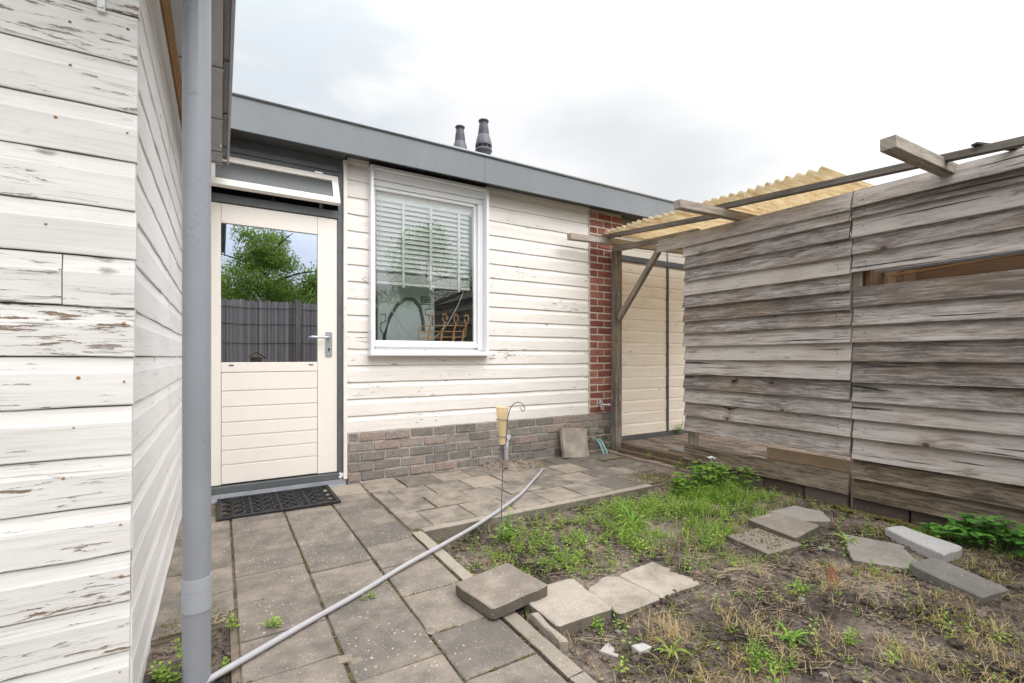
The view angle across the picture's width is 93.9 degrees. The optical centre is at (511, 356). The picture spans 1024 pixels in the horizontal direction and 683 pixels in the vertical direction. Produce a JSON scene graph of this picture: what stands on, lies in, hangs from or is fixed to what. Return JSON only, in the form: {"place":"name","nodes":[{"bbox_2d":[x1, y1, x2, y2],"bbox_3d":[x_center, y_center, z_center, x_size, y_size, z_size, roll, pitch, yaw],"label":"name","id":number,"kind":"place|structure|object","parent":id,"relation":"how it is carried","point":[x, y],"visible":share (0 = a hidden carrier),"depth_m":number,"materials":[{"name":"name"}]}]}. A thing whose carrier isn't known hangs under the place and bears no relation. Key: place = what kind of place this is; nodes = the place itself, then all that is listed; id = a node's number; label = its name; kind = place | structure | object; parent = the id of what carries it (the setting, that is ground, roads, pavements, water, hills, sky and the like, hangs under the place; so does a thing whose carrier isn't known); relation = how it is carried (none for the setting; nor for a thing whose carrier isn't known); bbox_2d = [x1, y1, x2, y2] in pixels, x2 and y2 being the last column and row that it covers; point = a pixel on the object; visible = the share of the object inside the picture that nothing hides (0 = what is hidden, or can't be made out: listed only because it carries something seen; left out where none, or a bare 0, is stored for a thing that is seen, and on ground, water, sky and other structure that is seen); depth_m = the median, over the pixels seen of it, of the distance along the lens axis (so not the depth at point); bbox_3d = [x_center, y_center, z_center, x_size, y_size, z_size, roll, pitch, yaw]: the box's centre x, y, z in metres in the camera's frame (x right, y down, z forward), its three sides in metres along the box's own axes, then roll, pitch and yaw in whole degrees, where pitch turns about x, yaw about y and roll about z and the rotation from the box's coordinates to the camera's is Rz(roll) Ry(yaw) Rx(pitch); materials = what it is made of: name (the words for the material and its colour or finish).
{"place":"outdoors","nodes":[
{"label":"outdoors","id":0,"kind":"place"},
{"bbox_2d":[142,628,231,682],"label":"soil","id":1,"kind":"structure","parent":0,"point":[175,657],"depth_m":1.69,"materials":[{"name":"brown soil"}]},
{"bbox_2d":[148,654,181,682],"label":"weed plant","id":2,"kind":"object","parent":1,"relation":"on","point":[160,670],"visible":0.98,"depth_m":1.56,"materials":[{"name":"green plant"}]},
{"bbox_2d":[173,638,181,657],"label":"weed plant","id":3,"kind":"object","parent":1,"relation":"on","point":[180,648],"visible":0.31,"depth_m":1.66,"materials":[{"name":"green plant"}]},
{"bbox_2d":[219,656,228,667],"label":"weed plant","id":4,"kind":"object","parent":1,"relation":"on","point":[224,663],"visible":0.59,"depth_m":1.64,"materials":[{"name":"green plant"}]},
{"bbox_2d":[232,492,566,682],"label":"paving","id":5,"kind":"structure","parent":0,"point":[268,563],"depth_m":1.98,"materials":[{"name":"concrete"}]},
{"bbox_2d":[261,613,282,627],"bbox_3d":[-0.932,1.031,1.862,0.087,0.048,0.084,0,0,-31],"label":"weed plant","id":6,"kind":"object","parent":5,"relation":"on","point":[274,622],"visible":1,"depth_m":1.86,"materials":[{"name":"green plant"}]},
{"bbox_2d":[360,588,375,599],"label":"weed plant","id":7,"kind":"object","parent":5,"relation":"on","point":[370,594],"visible":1,"depth_m":2.08,"materials":[{"name":"green plant"}]},
{"bbox_2d":[337,627,436,663],"bbox_3d":[-0.440,1.050,1.735,0.367,0.008,0.080,0,0,-31],"label":"sand heap","id":8,"kind":"object","parent":5,"relation":"on","point":[345,658],"visible":1,"depth_m":1.66,"materials":[{"name":"beige sand"}]},
{"bbox_2d":[456,563,546,618],"bbox_3d":[-0.051,1.006,2.077,0.307,0.076,0.307,0,0,-31],"label":"concrete slab","id":9,"kind":"object","parent":5,"relation":"on","point":[499,591],"depth_m":2.02,"materials":[{"name":"grey concrete"}]},
{"bbox_2d":[151,451,691,682],"bbox_3d":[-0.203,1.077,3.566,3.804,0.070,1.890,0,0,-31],"label":"paving","id":10,"kind":"structure","parent":0,"point":[403,505],"depth_m":3.65,"materials":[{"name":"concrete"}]},
{"bbox_2d":[224,615,240,630],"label":"weed plant","id":11,"kind":"object","parent":10,"relation":"on","point":[231,622],"visible":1,"depth_m":1.86,"materials":[{"name":"green plant"}]},
{"bbox_2d":[217,485,340,520],"bbox_3d":[-1.679,1.038,3.444,0.759,0.016,0.500,0,0,-31],"label":"doormat","id":12,"kind":"object","parent":10,"relation":"on","point":[235,506],"visible":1,"depth_m":3.41,"materials":[{"name":"black rubber"}]},
{"bbox_2d":[207,468,543,682],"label":"conduit hose","id":13,"kind":"object","parent":10,"relation":"on","point":[219,673],"visible":0.96,"depth_m":2.01,"materials":[{"name":"grey plastic"}]},
{"bbox_2d":[483,458,538,471],"bbox_3d":[0.019,1.048,4.588,0.800,0.104,0.380,0,0,-31],"label":"sand mound","id":14,"kind":"object","parent":10,"relation":"on","point":[512,465],"visible":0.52,"depth_m":4.53,"materials":[{"name":"beige sand"}]},
{"bbox_2d":[478,457,542,472],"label":"sand clods","id":15,"kind":"object","parent":14,"relation":"on","point":[508,462],"visible":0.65,"depth_m":4.57,"materials":[{"name":"grey sand"}]},
{"bbox_2d":[559,427,588,458],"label":"concrete slab","id":16,"kind":"object","parent":10,"relation":"on","point":[574,443],"depth_m":5.02,"materials":[{"name":"grey concrete"}]},
{"bbox_2d":[595,438,604,453],"bbox_3d":[0.965,0.997,5.259,0.031,0.174,0.163,0,0,-29],"label":"hose stub","id":17,"kind":"object","parent":10,"relation":"on","point":[599,443],"visible":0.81,"depth_m":5.24,"materials":[{"name":"teal plastic"}]},
{"bbox_2d":[598,439,607,453],"bbox_3d":[1.004,1.000,5.282,0.031,0.168,0.163,0,0,-29],"label":"hose stub","id":18,"kind":"object","parent":10,"relation":"on","point":[602,443],"visible":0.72,"depth_m":5.26,"materials":[{"name":"teal plastic"}]},
{"bbox_2d":[617,448,687,467],"bbox_3d":[1.430,1.050,4.937,0.045,0.070,0.911,0,0,-33],"label":"timber sleeper","id":19,"kind":"object","parent":10,"relation":"on","point":[644,456],"visible":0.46,"depth_m":4.92,"materials":[{"name":"brown wood"}]},
{"bbox_2d":[621,442,687,463],"bbox_3d":[1.518,1.025,5.020,0.090,0.110,1.042,0,0,-34],"label":"timber sleeper","id":20,"kind":"object","parent":10,"relation":"on","point":[669,455],"visible":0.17,"depth_m":5.00,"materials":[{"name":"brown wood"}]},
{"bbox_2d":[603,449,713,478],"bbox_3d":[1.403,1.070,4.757,0.076,0.065,1.430,0,0,-31],"label":"brick edging","id":21,"kind":"object","parent":10,"relation":"on","point":[661,464],"visible":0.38,"depth_m":4.73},
{"bbox_2d":[567,134,1023,451],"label":"carport","id":22,"kind":"object","parent":10,"relation":"on","point":[798,189],"visible":0.43,"depth_m":3.98,"materials":[{"name":"brown wood"}]},
{"bbox_2d":[693,461,1023,550],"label":"block footing","id":23,"kind":"object","parent":10,"relation":"on","point":[878,509],"visible":0.28,"depth_m":3.35,"materials":[{"name":"grey concrete"}]},
{"bbox_2d":[656,148,1023,533],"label":"plank fence","id":24,"kind":"object","parent":23,"relation":"on","point":[799,334],"visible":0.98,"depth_m":3.20,"materials":[{"name":"grey wood"}]},
{"bbox_2d":[144,477,1023,682],"bbox_3d":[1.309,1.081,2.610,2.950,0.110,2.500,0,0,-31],"label":"soil","id":25,"kind":"structure","parent":0,"point":[842,619],"depth_m":2.04,"materials":[{"name":"brown soil"}]},
{"bbox_2d":[493,506,516,543],"bbox_3d":[-0.033,0.989,2.768,0.139,0.197,0.181,0,0,24],"label":"weed plant","id":26,"kind":"object","parent":25,"relation":"on","point":[509,535],"visible":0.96,"depth_m":2.78,"materials":[{"name":"green plant"}]},
{"bbox_2d":[496,402,524,541],"bbox_3d":[-0.015,0.694,2.737,0.165,0.872,0.080,0,0,17],"label":"rain gauge","id":27,"kind":"object","parent":25,"relation":"on","point":[502,412],"visible":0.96,"depth_m":2.73,"materials":[{"name":"beige plastic"}]},
{"bbox_2d":[528,612,567,652],"bbox_3d":[0.138,1.060,1.826,0.038,0.075,0.231,0,0,-29],"label":"kerb fragment","id":28,"kind":"object","parent":25,"relation":"on","point":[537,619],"visible":0.74,"depth_m":1.80,"materials":[{"name":"concrete"}]},
{"bbox_2d":[158,457,958,682],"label":"moss","id":29,"kind":"object","parent":25,"relation":"on","point":[870,515],"visible":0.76,"depth_m":2.71,"materials":[{"name":"green plant"}]},
{"bbox_2d":[523,579,610,635],"bbox_3d":[0.225,1.041,2.002,0.296,0.055,0.316,0,0,-31],"label":"concrete slab","id":30,"kind":"object","parent":25,"relation":"on","point":[573,606],"depth_m":1.94,"materials":[{"name":"beige concrete"}]},
{"bbox_2d":[591,616,604,626],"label":"weed plant","id":31,"kind":"object","parent":25,"relation":"on","point":[600,623],"visible":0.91,"depth_m":1.88,"materials":[{"name":"green plant"}]},
{"bbox_2d":[599,644,617,657],"bbox_3d":[0.358,1.063,1.727,0.064,0.015,0.060,0,0,42],"label":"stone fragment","id":32,"kind":"object","parent":25,"relation":"on","point":[606,649],"visible":0.97,"depth_m":1.72,"materials":[{"name":"white stone"}]},
{"bbox_2d":[588,576,658,619],"bbox_3d":[0.458,1.048,2.089,0.243,0.050,0.281,0,0,-31],"label":"concrete slab","id":33,"kind":"object","parent":25,"relation":"on","point":[620,595],"depth_m":2.05,"materials":[{"name":"grey concrete"}]},
{"bbox_2d":[611,504,659,527],"bbox_3d":[0.755,1.013,3.011,0.307,0.118,0.311,0,0,-31],"label":"weed rosette","id":34,"kind":"object","parent":25,"relation":"on","point":[629,516],"visible":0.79,"depth_m":3.02,"materials":[{"name":"green plant"}]},
{"bbox_2d":[632,643,651,655],"bbox_3d":[0.463,1.062,1.714,0.064,0.053,0.044,0,0,-31],"label":"brick chunk","id":35,"kind":"object","parent":25,"relation":"on","point":[639,648],"visible":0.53,"depth_m":1.71,"materials":[{"name":"stone"}]},
{"bbox_2d":[620,562,698,598],"bbox_3d":[0.675,1.051,2.224,0.269,0.050,0.279,0,0,-31],"label":"concrete slab","id":36,"kind":"object","parent":25,"relation":"on","point":[658,580],"depth_m":2.20,"materials":[{"name":"grey concrete"}]},
{"bbox_2d":[651,637,691,659],"bbox_3d":[0.562,1.036,1.690,0.130,0.042,0.139,0,0,1],"label":"weed rosette","id":37,"kind":"object","parent":25,"relation":"on","point":[665,646],"visible":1,"depth_m":1.70,"materials":[{"name":"green plant"}]},
{"bbox_2d":[667,459,742,498],"bbox_3d":[1.518,0.954,3.775,0.696,0.284,0.502,0,0,-31],"label":"bramble","id":38,"kind":"object","parent":25,"relation":"on","point":[706,468],"visible":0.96,"depth_m":3.75,"materials":[{"name":"green plant"}]},
{"bbox_2d":[683,475,745,503],"bbox_3d":[1.503,0.990,3.594,0.459,0.163,0.401,0,0,33],"label":"weed plant","id":39,"kind":"object","parent":25,"relation":"on","point":[716,488],"visible":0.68,"depth_m":3.56,"materials":[{"name":"green plant"}]},
{"bbox_2d":[435,473,1012,682],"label":"leafy weeds","id":40,"kind":"object","parent":25,"relation":"on","point":[610,510],"visible":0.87,"depth_m":2.79,"materials":[{"name":"green plant"}]},
{"bbox_2d":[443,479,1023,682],"bbox_3d":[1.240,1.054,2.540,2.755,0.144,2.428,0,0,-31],"label":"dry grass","id":41,"kind":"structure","parent":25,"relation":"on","point":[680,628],"depth_m":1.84,"materials":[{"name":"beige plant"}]},
{"bbox_2d":[455,483,1017,682],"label":"chickweed","id":42,"kind":"object","parent":25,"relation":"on","point":[519,548],"visible":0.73,"depth_m":2.61,"materials":[{"name":"green plant"}]},
{"bbox_2d":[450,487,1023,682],"bbox_3d":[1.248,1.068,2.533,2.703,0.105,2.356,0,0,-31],"label":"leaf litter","id":43,"kind":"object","parent":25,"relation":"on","point":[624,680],"visible":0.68,"depth_m":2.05,"materials":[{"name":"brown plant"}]},
{"bbox_2d":[474,501,1003,682],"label":"grit","id":44,"kind":"object","parent":25,"relation":"on","point":[750,598],"visible":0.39,"depth_m":1.97,"materials":[{"name":"stone"}]},
{"bbox_2d":[733,466,762,491],"bbox_3d":[1.839,0.968,3.737,0.185,0.224,0.246,0,0,2],"label":"bramble","id":45,"kind":"object","parent":25,"relation":"on","point":[746,474],"visible":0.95,"depth_m":3.73,"materials":[{"name":"green plant"}]},
{"bbox_2d":[477,477,1023,682],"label":"grass","id":46,"kind":"structure","parent":25,"relation":"on","point":[702,512],"depth_m":2.94,"materials":[{"name":"green plant"}]},
{"bbox_2d":[727,528,800,557],"bbox_3d":[1.428,1.056,2.713,0.307,0.050,0.296,0,0,-23],"label":"concrete slab","id":47,"kind":"object","parent":25,"relation":"on","point":[792,546],"depth_m":2.66,"materials":[{"name":"grey concrete"}]},
{"bbox_2d":[742,635,797,674],"bbox_3d":[0.878,1.030,1.634,0.172,0.085,0.145,0,0,37],"label":"weed plant","id":48,"kind":"object","parent":25,"relation":"on","point":[759,652],"visible":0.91,"depth_m":1.62,"materials":[{"name":"green plant"}]},
{"bbox_2d":[748,512,818,542],"bbox_3d":[1.638,1.027,2.882,0.327,0.050,0.325,0,0,-31],"label":"concrete slab","id":49,"kind":"object","parent":25,"relation":"on","point":[790,528],"depth_m":2.85,"materials":[{"name":"grey concrete"}]},
{"bbox_2d":[768,620,814,647],"bbox_3d":[1.044,1.048,1.792,0.152,0.047,0.151,0,0,29],"label":"weed rosette","id":50,"kind":"object","parent":25,"relation":"on","point":[797,634],"visible":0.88,"depth_m":1.80,"materials":[{"name":"green plant"}]},
{"bbox_2d":[770,505,830,527],"bbox_3d":[1.890,1.031,3.077,0.291,0.050,0.303,0,0,-31],"label":"concrete slab","id":51,"kind":"object","parent":25,"relation":"on","point":[811,516],"depth_m":3.06,"materials":[{"name":"grey concrete"}]},
{"bbox_2d":[798,597,804,602],"bbox_3d":[1.267,1.063,2.092,0.026,0.029,0.031,0,0,6],"label":"pebble","id":52,"kind":"object","parent":25,"relation":"on","point":[801,599],"visible":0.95,"depth_m":2.09,"materials":[{"name":"white stone"}]},
{"bbox_2d":[785,578,820,593],"bbox_3d":[1.309,1.045,2.159,0.143,0.044,0.137,0,0,-31],"label":"weed rosette","id":53,"kind":"object","parent":25,"relation":"on","point":[800,587],"visible":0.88,"depth_m":2.16,"materials":[{"name":"green plant"}]},
{"bbox_2d":[766,447,850,491],"bbox_3d":[2.291,0.875,3.711,0.028,0.250,0.640,0,0,-31],"label":"brown panel","id":54,"kind":"object","parent":25,"relation":"on","point":[816,461],"visible":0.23,"depth_m":3.68,"materials":[{"name":"brown wood"}]},
{"bbox_2d":[598,512,1023,682],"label":"moss cover","id":55,"kind":"object","parent":25,"relation":"on","point":[736,673],"visible":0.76,"depth_m":1.77,"materials":[{"name":"green plant"}]},
{"bbox_2d":[821,672,829,679],"bbox_3d":[1.043,1.063,1.593,0.024,0.025,0.027,0,0,31],"label":"pebble","id":56,"kind":"object","parent":25,"relation":"on","point":[824,675],"visible":1,"depth_m":1.59,"materials":[{"name":"white stone"}]},
{"bbox_2d":[818,545,834,550],"bbox_3d":[1.732,1.059,2.645,0.087,0.019,0.068,0,0,6],"label":"stone flake","id":57,"kind":"object","parent":25,"relation":"on","point":[820,547],"visible":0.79,"depth_m":2.63,"materials":[{"name":"grey stone"}]},
{"bbox_2d":[826,567,840,585],"bbox_3d":[1.546,1.058,2.305,0.049,0.026,0.179,0,0,29],"label":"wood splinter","id":58,"kind":"object","parent":25,"relation":"on","point":[830,571],"visible":0.82,"depth_m":2.30,"materials":[{"name":"brown wood"}]},
{"bbox_2d":[830,532,859,544],"bbox_3d":[1.884,1.028,2.704,0.148,0.036,0.158,0,0,-31],"label":"weed rosette","id":59,"kind":"object","parent":25,"relation":"on","point":[845,538],"visible":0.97,"depth_m":2.70,"materials":[{"name":"green plant"}]},
{"bbox_2d":[839,626,864,646],"bbox_3d":[1.244,1.031,1.751,0.080,0.085,0.068,0,0,-31],"label":"weed plant","id":60,"kind":"object","parent":25,"relation":"on","point":[850,641],"visible":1,"depth_m":1.76,"materials":[{"name":"green plant"}]},
{"bbox_2d":[843,534,917,573],"bbox_3d":[1.962,1.056,2.552,0.297,0.045,0.396,0,0,29],"label":"concrete slab","id":61,"kind":"object","parent":25,"relation":"on","point":[887,555],"depth_m":2.51,"materials":[{"name":"grey concrete"}]},
{"bbox_2d":[885,526,961,561],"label":"stone kerb","id":62,"kind":"structure","parent":25,"relation":"on","point":[928,546],"depth_m":2.56,"materials":[{"name":"concrete"}]},
{"bbox_2d":[911,527,941,539],"bbox_3d":[2.345,1.020,2.716,0.140,0.101,0.143,0,0,-31],"label":"bramble","id":63,"kind":"object","parent":25,"relation":"on","point":[933,529],"visible":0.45,"depth_m":2.70,"materials":[{"name":"green plant"}]},
{"bbox_2d":[909,557,1007,602],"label":"stone kerb","id":64,"kind":"structure","parent":25,"relation":"on","point":[940,572],"depth_m":2.17,"materials":[{"name":"stone"}]},
{"bbox_2d":[917,513,1023,559],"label":"bramble","id":65,"kind":"object","parent":25,"relation":"on","point":[975,532],"visible":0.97,"depth_m":2.61,"materials":[{"name":"green plant"}]},
{"bbox_2d":[232,0,1023,234],"label":"sky","id":66,"kind":"structure","parent":0,"point":[699,101],"materials":[{"name":"white"}]},
{"bbox_2d":[669,447,683,453],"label":"concrete slab","id":67,"kind":"structure","parent":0,"point":[680,450],"depth_m":4.96,"materials":[{"name":"grey concrete"}]},
{"bbox_2d":[622,433,850,459],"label":"carport floor","id":68,"kind":"structure","parent":0,"point":[740,446],"depth_m":5.48,"materials":[{"name":"concrete"}]},
{"bbox_2d":[674,419,682,434],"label":"weed plant","id":69,"kind":"object","parent":68,"relation":"on","point":[679,430],"visible":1,"depth_m":6.15,"materials":[{"name":"green plant"}]},
{"bbox_2d":[865,250,1023,285],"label":"storage bay","id":70,"kind":"object","parent":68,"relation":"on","point":[1006,261],"visible":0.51,"depth_m":3.28,"materials":[{"name":"brown wood"}]},
{"label":"ground","id":71,"kind":"structure","parent":0,"visible":0},
{"bbox_2d":[0,0,235,682],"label":"timber annex","id":72,"kind":"object","parent":71,"relation":"on","point":[90,305],"visible":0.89,"depth_m":1.34,"materials":[{"name":"white paint"}]},
{"bbox_2d":[181,0,211,682],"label":"downpipe","id":73,"kind":"object","parent":72,"relation":"attached to","point":[196,591],"visible":1,"depth_m":1.50,"materials":[{"name":"grey plastic"}]},
{"bbox_2d":[211,91,687,503],"bbox_3d":[-0.866,-0.886,7.004,12.200,4.038,5.132,0,0,-31],"label":"bungalow","id":74,"kind":"object","parent":71,"relation":"on","point":[314,382],"visible":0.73,"depth_m":4.20,"materials":[{"name":"beige paint"}]},
{"bbox_2d":[211,202,336,485],"bbox_3d":[-1.820,-0.092,3.694,0.906,2.073,0.119,0,0,-31],"label":"door","id":75,"kind":"structure","parent":74,"relation":"in","point":[274,273],"depth_m":3.70,"materials":[{"name":"paint"}]},
{"bbox_2d":[375,260,434,340],"bbox_3d":[-1.132,-0.375,4.782,0.565,1.050,0.552,0,0,-31],"label":"tumble dryer","id":76,"kind":"object","parent":74,"relation":"in","point":[413,308],"visible":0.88,"depth_m":4.55,"materials":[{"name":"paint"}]},
{"bbox_2d":[375,191,471,291],"bbox_3d":[-0.796,-1.035,4.435,0.950,0.830,0.069,0,0,-31],"label":"window blind","id":77,"kind":"object","parent":74,"relation":"attached to","point":[403,203],"depth_m":4.41,"materials":[{"name":"white plastic"}]},
{"bbox_2d":[385,291,463,340],"bbox_3d":[-0.789,-0.417,4.453,0.808,0.543,0.009,0,0,-33],"label":"cable","id":78,"kind":"object","parent":77,"relation":"hanging from","point":[413,336],"visible":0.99,"depth_m":4.40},
{"bbox_2d":[368,164,491,355],"bbox_3d":[-0.728,-0.811,4.347,1.150,1.606,0.175,0,0,-31],"label":"window","id":79,"kind":"structure","parent":74,"relation":"in","point":[382,179],"depth_m":4.40,"materials":[{"name":"white plastic"}]},
{"bbox_2d":[418,312,468,341],"bbox_3d":[-0.645,-0.265,4.520,0.514,0.291,0.045,0,0,-31],"label":"coat rack","id":80,"kind":"object","parent":74,"relation":"attached to","point":[442,331],"visible":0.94,"depth_m":4.52,"materials":[{"name":"wood"}]},
{"bbox_2d":[504,434,510,459],"bbox_3d":[-0.045,0.927,4.730,0.059,0.305,0.129,0,0,14],"label":"drain pipe","id":81,"kind":"object","parent":74,"relation":"attached to","point":[506,447],"visible":0.67,"depth_m":4.68,"materials":[{"name":"grey plastic"}]},
{"bbox_2d":[599,398,609,409],"bbox_3d":[1.030,0.527,5.333,0.126,0.128,0.088,0,0,16],"label":"garden tap","id":82,"kind":"object","parent":74,"relation":"attached to","point":[601,403],"visible":1,"depth_m":5.31,"materials":[{"name":"silver metal"}]},
{"bbox_2d":[412,531,596,682],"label":"kerb","id":83,"kind":"structure","parent":71,"relation":"on","point":[554,657],"depth_m":1.79,"materials":[{"name":"concrete"}]},
{"bbox_2d":[421,484,653,541],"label":"kerb","id":84,"kind":"structure","parent":71,"relation":"on","point":[445,531],"depth_m":3.25,"materials":[{"name":"concrete"}]}
]}

